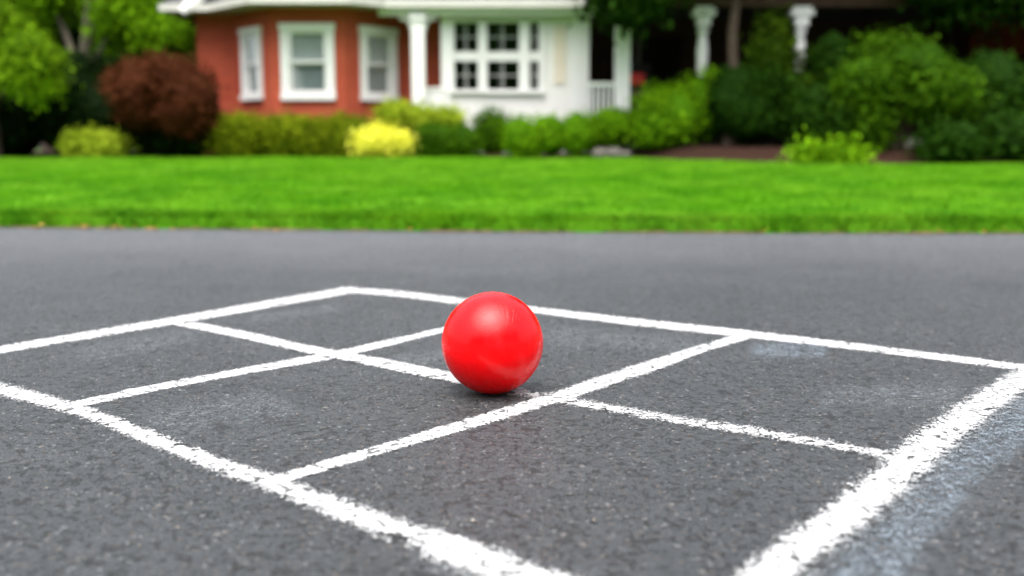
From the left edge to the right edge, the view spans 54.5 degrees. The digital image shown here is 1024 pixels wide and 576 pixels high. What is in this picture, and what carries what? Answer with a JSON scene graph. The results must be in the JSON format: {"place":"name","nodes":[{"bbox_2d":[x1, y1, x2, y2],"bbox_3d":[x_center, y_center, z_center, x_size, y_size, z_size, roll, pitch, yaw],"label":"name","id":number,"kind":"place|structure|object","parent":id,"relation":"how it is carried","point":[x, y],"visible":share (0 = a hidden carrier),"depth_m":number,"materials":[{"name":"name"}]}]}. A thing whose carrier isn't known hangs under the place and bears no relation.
{"place":"outdoors","nodes":[
{"label":"outdoors","id":0,"kind":"place"},
{"bbox_2d":[0,227,1023,575],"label":"driveway","id":1,"kind":"structure","parent":0,"point":[960,295],"depth_m":2.06,"materials":[{"name":"grey asphalt"}]},
{"bbox_2d":[0,286,1023,575],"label":"chalk court","id":2,"kind":"object","parent":1,"relation":"on","point":[460,550],"visible":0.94,"depth_m":1.86,"materials":[{"name":"white paint"}]},
{"bbox_2d":[442,292,542,393],"bbox_3d":[-0.042,0.118,2.147,0.219,0.219,0.219,0,8,0],"label":"ball","id":3,"kind":"object","parent":2,"relation":"on","point":[492,342],"visible":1,"depth_m":2.07,"materials":[{"name":"red rubber"}]},
{"bbox_2d":[0,226,1023,233],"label":"soil edge","id":4,"kind":"object","parent":1,"relation":"on","point":[922,232],"visible":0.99,"depth_m":6.26,"materials":[{"name":"brown soil"}]},
{"bbox_2d":[8,346,1016,575],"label":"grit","id":5,"kind":"object","parent":1,"relation":"on","point":[472,520],"visible":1,"depth_m":1.43,"materials":[{"name":"grey gravel"}]},
{"bbox_2d":[33,223,1006,232],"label":"leaf litter","id":6,"kind":"object","parent":1,"relation":"on","point":[155,228],"visible":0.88,"depth_m":6.40,"materials":[{"name":"brown plant"}]},
{"bbox_2d":[0,155,1023,233],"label":"lawn","id":7,"kind":"structure","parent":0,"point":[517,225],"depth_m":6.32,"materials":[{"name":"green plant"}]},
{"bbox_2d":[54,122,140,156],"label":"lime shrub","id":8,"kind":"object","parent":7,"relation":"on","point":[86,141],"visible":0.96,"depth_m":16.79,"materials":[{"name":"green plant"}]},
{"bbox_2d":[94,44,230,156],"bbox_3d":[-6.020,-3.179,17.026,2.248,1.945,2.046,0,8,0],"label":"burgundy shrub","id":9,"kind":"object","parent":7,"relation":"on","point":[170,95],"visible":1,"depth_m":16.53,"materials":[{"name":"brown plant"}]},
{"bbox_2d":[346,118,421,156],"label":"yellow shrub","id":10,"kind":"object","parent":7,"relation":"on","point":[379,140],"visible":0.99,"depth_m":16.91,"materials":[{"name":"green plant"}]},
{"bbox_2d":[3,145,1023,163],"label":"garden bed","id":11,"kind":"object","parent":7,"relation":"on","point":[753,153],"visible":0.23,"depth_m":16.05,"materials":[{"name":"brown soil"}]},
{"bbox_2d":[0,0,83,156],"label":"leafy tree","id":12,"kind":"object","parent":11,"relation":"on","point":[30,58],"visible":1,"depth_m":16.26,"materials":[{"name":"green plant"}]},
{"bbox_2d":[0,35,139,156],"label":"dark conifer","id":13,"kind":"object","parent":11,"relation":"on","point":[23,133],"visible":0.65,"depth_m":17.61,"materials":[{"name":"green plant"}]},
{"bbox_2d":[8,0,143,152],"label":"dark tree","id":14,"kind":"object","parent":11,"relation":"on","point":[75,36],"visible":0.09,"depth_m":22.45,"materials":[{"name":"green plant"}]},
{"bbox_2d":[8,0,197,65],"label":"bright tree","id":15,"kind":"object","parent":11,"relation":"on","point":[146,25],"visible":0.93,"depth_m":19.65,"materials":[{"name":"green plant"}]},
{"bbox_2d":[94,0,197,69],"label":"woodland tree","id":16,"kind":"object","parent":11,"relation":"on","point":[191,56],"depth_m":27.39,"materials":[{"name":"green plant"}]},
{"bbox_2d":[122,126,217,156],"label":"dark shrub","id":17,"kind":"object","parent":11,"relation":"on","point":[149,143],"visible":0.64,"depth_m":17.09,"materials":[{"name":"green plant"}]},
{"bbox_2d":[198,106,378,155],"bbox_3d":[-3.874,-2.743,17.515,3.357,0.946,1.468,0,8,0],"label":"clipped hedge","id":18,"kind":"object","parent":11,"relation":"on","point":[245,134],"visible":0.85,"depth_m":17.19,"materials":[{"name":"green plant"}]},
{"bbox_2d":[367,93,471,153],"bbox_3d":[-1.632,-2.853,17.561,1.988,1.130,1.005,-2,8,-14],"label":"yellow shrub","id":19,"kind":"object","parent":11,"relation":"on","point":[407,116],"visible":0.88,"depth_m":17.35,"materials":[{"name":"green plant"}]},
{"bbox_2d":[404,117,492,156],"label":"round shrub","id":20,"kind":"object","parent":11,"relation":"on","point":[439,139],"visible":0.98,"depth_m":16.98,"materials":[{"name":"green plant"}]},
{"bbox_2d":[463,97,516,153],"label":"round shrub","id":21,"kind":"object","parent":11,"relation":"on","point":[488,124],"visible":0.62,"depth_m":17.37,"materials":[{"name":"green plant"}]},
{"bbox_2d":[493,107,567,156],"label":"round shrub","id":22,"kind":"object","parent":11,"relation":"on","point":[523,137],"visible":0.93,"depth_m":17.00,"materials":[{"name":"green plant"}]},
{"bbox_2d":[591,147,606,157],"bbox_3d":[1.499,-2.290,16.841,0.314,0.180,0.325,4,9,24],"label":"garden stone","id":23,"kind":"object","parent":11,"relation":"on","point":[599,152],"visible":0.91,"depth_m":16.73,"materials":[{"name":"grey stone"}]},
{"bbox_2d":[623,62,727,147],"bbox_3d":[2.890,-3.106,17.066,2.260,1.502,1.523,-2,8,-16],"label":"mound shrub","id":24,"kind":"object","parent":11,"relation":"on","point":[670,117],"visible":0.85,"depth_m":16.73,"materials":[{"name":"green plant"}]},
{"bbox_2d":[693,53,811,145],"bbox_3d":[4.041,-3.138,16.829,1.893,1.631,2.170,-4,9,-24],"label":"round yew","id":25,"kind":"object","parent":11,"relation":"on","point":[742,111],"visible":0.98,"depth_m":16.27,"materials":[{"name":"green plant"}]},
{"bbox_2d":[738,0,819,146],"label":"tall shrub","id":26,"kind":"object","parent":11,"relation":"on","point":[776,46],"visible":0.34,"depth_m":16.52,"materials":[{"name":"green plant"}]},
{"bbox_2d":[568,0,1023,145],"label":"shade tree","id":27,"kind":"object","parent":11,"relation":"on","point":[627,15],"visible":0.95,"depth_m":16.54,"materials":[{"name":"green plant"}]},
{"bbox_2d":[772,80,869,149],"bbox_3d":[4.918,-2.731,15.861,1.427,1.162,2.236,0,8,0],"label":"dark shrub","id":28,"kind":"object","parent":11,"relation":"on","point":[812,104],"visible":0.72,"depth_m":15.54,"materials":[{"name":"green plant"}]},
{"bbox_2d":[794,29,887,85],"bbox_3d":[5.760,-3.384,16.998,2.005,2.047,1.808,0,8,0],"label":"tall shrub","id":29,"kind":"object","parent":11,"relation":"on","point":[830,49],"visible":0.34,"depth_m":16.64,"materials":[{"name":"green plant"}]},
{"bbox_2d":[818,24,998,150],"bbox_3d":[6.052,-3.085,15.323,2.578,2.035,2.110,3,8,18],"label":"arching shrub","id":30,"kind":"object","parent":11,"relation":"on","point":[923,79],"visible":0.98,"depth_m":14.88,"materials":[{"name":"green plant"}]},
{"bbox_2d":[899,99,1023,159],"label":"leafy shrub","id":31,"kind":"object","parent":11,"relation":"on","point":[999,135],"visible":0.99,"depth_m":14.27,"materials":[{"name":"green plant"}]},
{"bbox_2d":[955,41,1023,126],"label":"broad shrub","id":32,"kind":"object","parent":11,"relation":"on","point":[1006,76],"visible":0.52,"depth_m":15.77,"materials":[{"name":"green plant"}]},
{"bbox_2d":[996,1,1023,64],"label":"dark conifer","id":33,"kind":"object","parent":11,"relation":"on","point":[1015,22],"visible":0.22,"depth_m":17.32,"materials":[{"name":"green plant"}]},
{"bbox_2d":[557,100,634,156],"bbox_3d":[1.483,-2.728,17.177,1.632,1.015,1.187,0,8,0],"label":"round shrub","id":34,"kind":"object","parent":7,"relation":"on","point":[587,133],"visible":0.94,"depth_m":16.93,"materials":[{"name":"green plant"}]},
{"bbox_2d":[607,147,621,157],"bbox_3d":[1.711,-2.299,16.838,0.336,0.186,0.345,5,10,33],"label":"garden stone","id":35,"kind":"object","parent":7,"relation":"on","point":[613,151],"visible":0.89,"depth_m":16.72,"materials":[{"name":"grey stone"}]},
{"bbox_2d":[622,150,632,156],"bbox_3d":[1.914,-2.271,16.843,0.272,0.138,0.240,0,8,0],"label":"garden stone","id":36,"kind":"object","parent":7,"relation":"on","point":[626,153],"visible":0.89,"depth_m":16.76,"materials":[{"name":"grey stone"}]},
{"bbox_2d":[776,125,879,163],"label":"perennial clump","id":37,"kind":"object","parent":7,"relation":"on","point":[818,151],"visible":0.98,"depth_m":14.43,"materials":[{"name":"green plant"}]},
{"bbox_2d":[630,63,651,105],"bbox_3d":[2.305,-3.456,18.307,0.500,1.360,0.460,0,8,0],"label":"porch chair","id":38,"kind":"object","parent":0,"point":[639,72],"visible":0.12,"depth_m":18.41,"materials":[{"name":"red"}]},
{"label":"ground","id":39,"kind":"structure","parent":0,"visible":0},
{"bbox_2d":[158,0,1023,153],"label":"brick house","id":40,"kind":"structure","parent":39,"relation":"on","point":[319,57],"depth_m":18.13,"materials":[{"name":"red brick"}]},
{"bbox_2d":[238,26,263,100],"bbox_3d":[-4.761,-4.113,18.271,0.180,1.302,0.730,-8,11,-44],"label":"window","id":41,"kind":"structure","parent":40,"relation":"in","point":[248,74],"depth_m":18.34,"materials":[{"name":"white paint"}]},
{"bbox_2d":[278,23,335,99],"bbox_3d":[-3.656,-4.050,17.820,1.000,1.342,0.180,0,8,0],"label":"window","id":42,"kind":"structure","parent":40,"relation":"in","point":[300,79],"depth_m":17.82,"materials":[{"name":"white paint"}]},
{"bbox_2d":[358,25,399,101],"bbox_3d":[-2.472,-4.124,18.349,0.180,1.342,0.880,8,11,44],"label":"window","id":43,"kind":"structure","parent":40,"relation":"in","point":[375,83],"depth_m":18.40,"materials":[{"name":"white paint"}]},
{"bbox_2d":[448,18,483,92],"bbox_3d":[-0.832,-4.230,18.178,0.636,1.324,0.340,0,8,0],"label":"window","id":44,"kind":"structure","parent":40,"relation":"in","point":[464,55],"depth_m":18.09,"materials":[{"name":"white paint"}]},
{"bbox_2d":[482,18,524,93],"bbox_3d":[-0.161,-4.230,18.178,0.802,1.344,0.340,0,8,0],"label":"window","id":45,"kind":"structure","parent":40,"relation":"in","point":[500,55],"depth_m":18.10,"materials":[{"name":"white paint"}]},
{"bbox_2d":[523,18,545,93],"bbox_3d":[0.405,-4.230,18.178,0.401,1.344,0.340,0,8,0],"label":"window","id":46,"kind":"structure","parent":40,"relation":"in","point":[533,55],"depth_m":18.07,"materials":[{"name":"white paint"}]},
{"bbox_2d":[636,35,680,109],"bbox_3d":[3.068,-4.209,20.862,0.925,2.120,0.090,0,8,0],"label":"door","id":47,"kind":"structure","parent":40,"relation":"in","point":[665,63],"depth_m":20.77,"materials":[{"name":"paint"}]}
]}

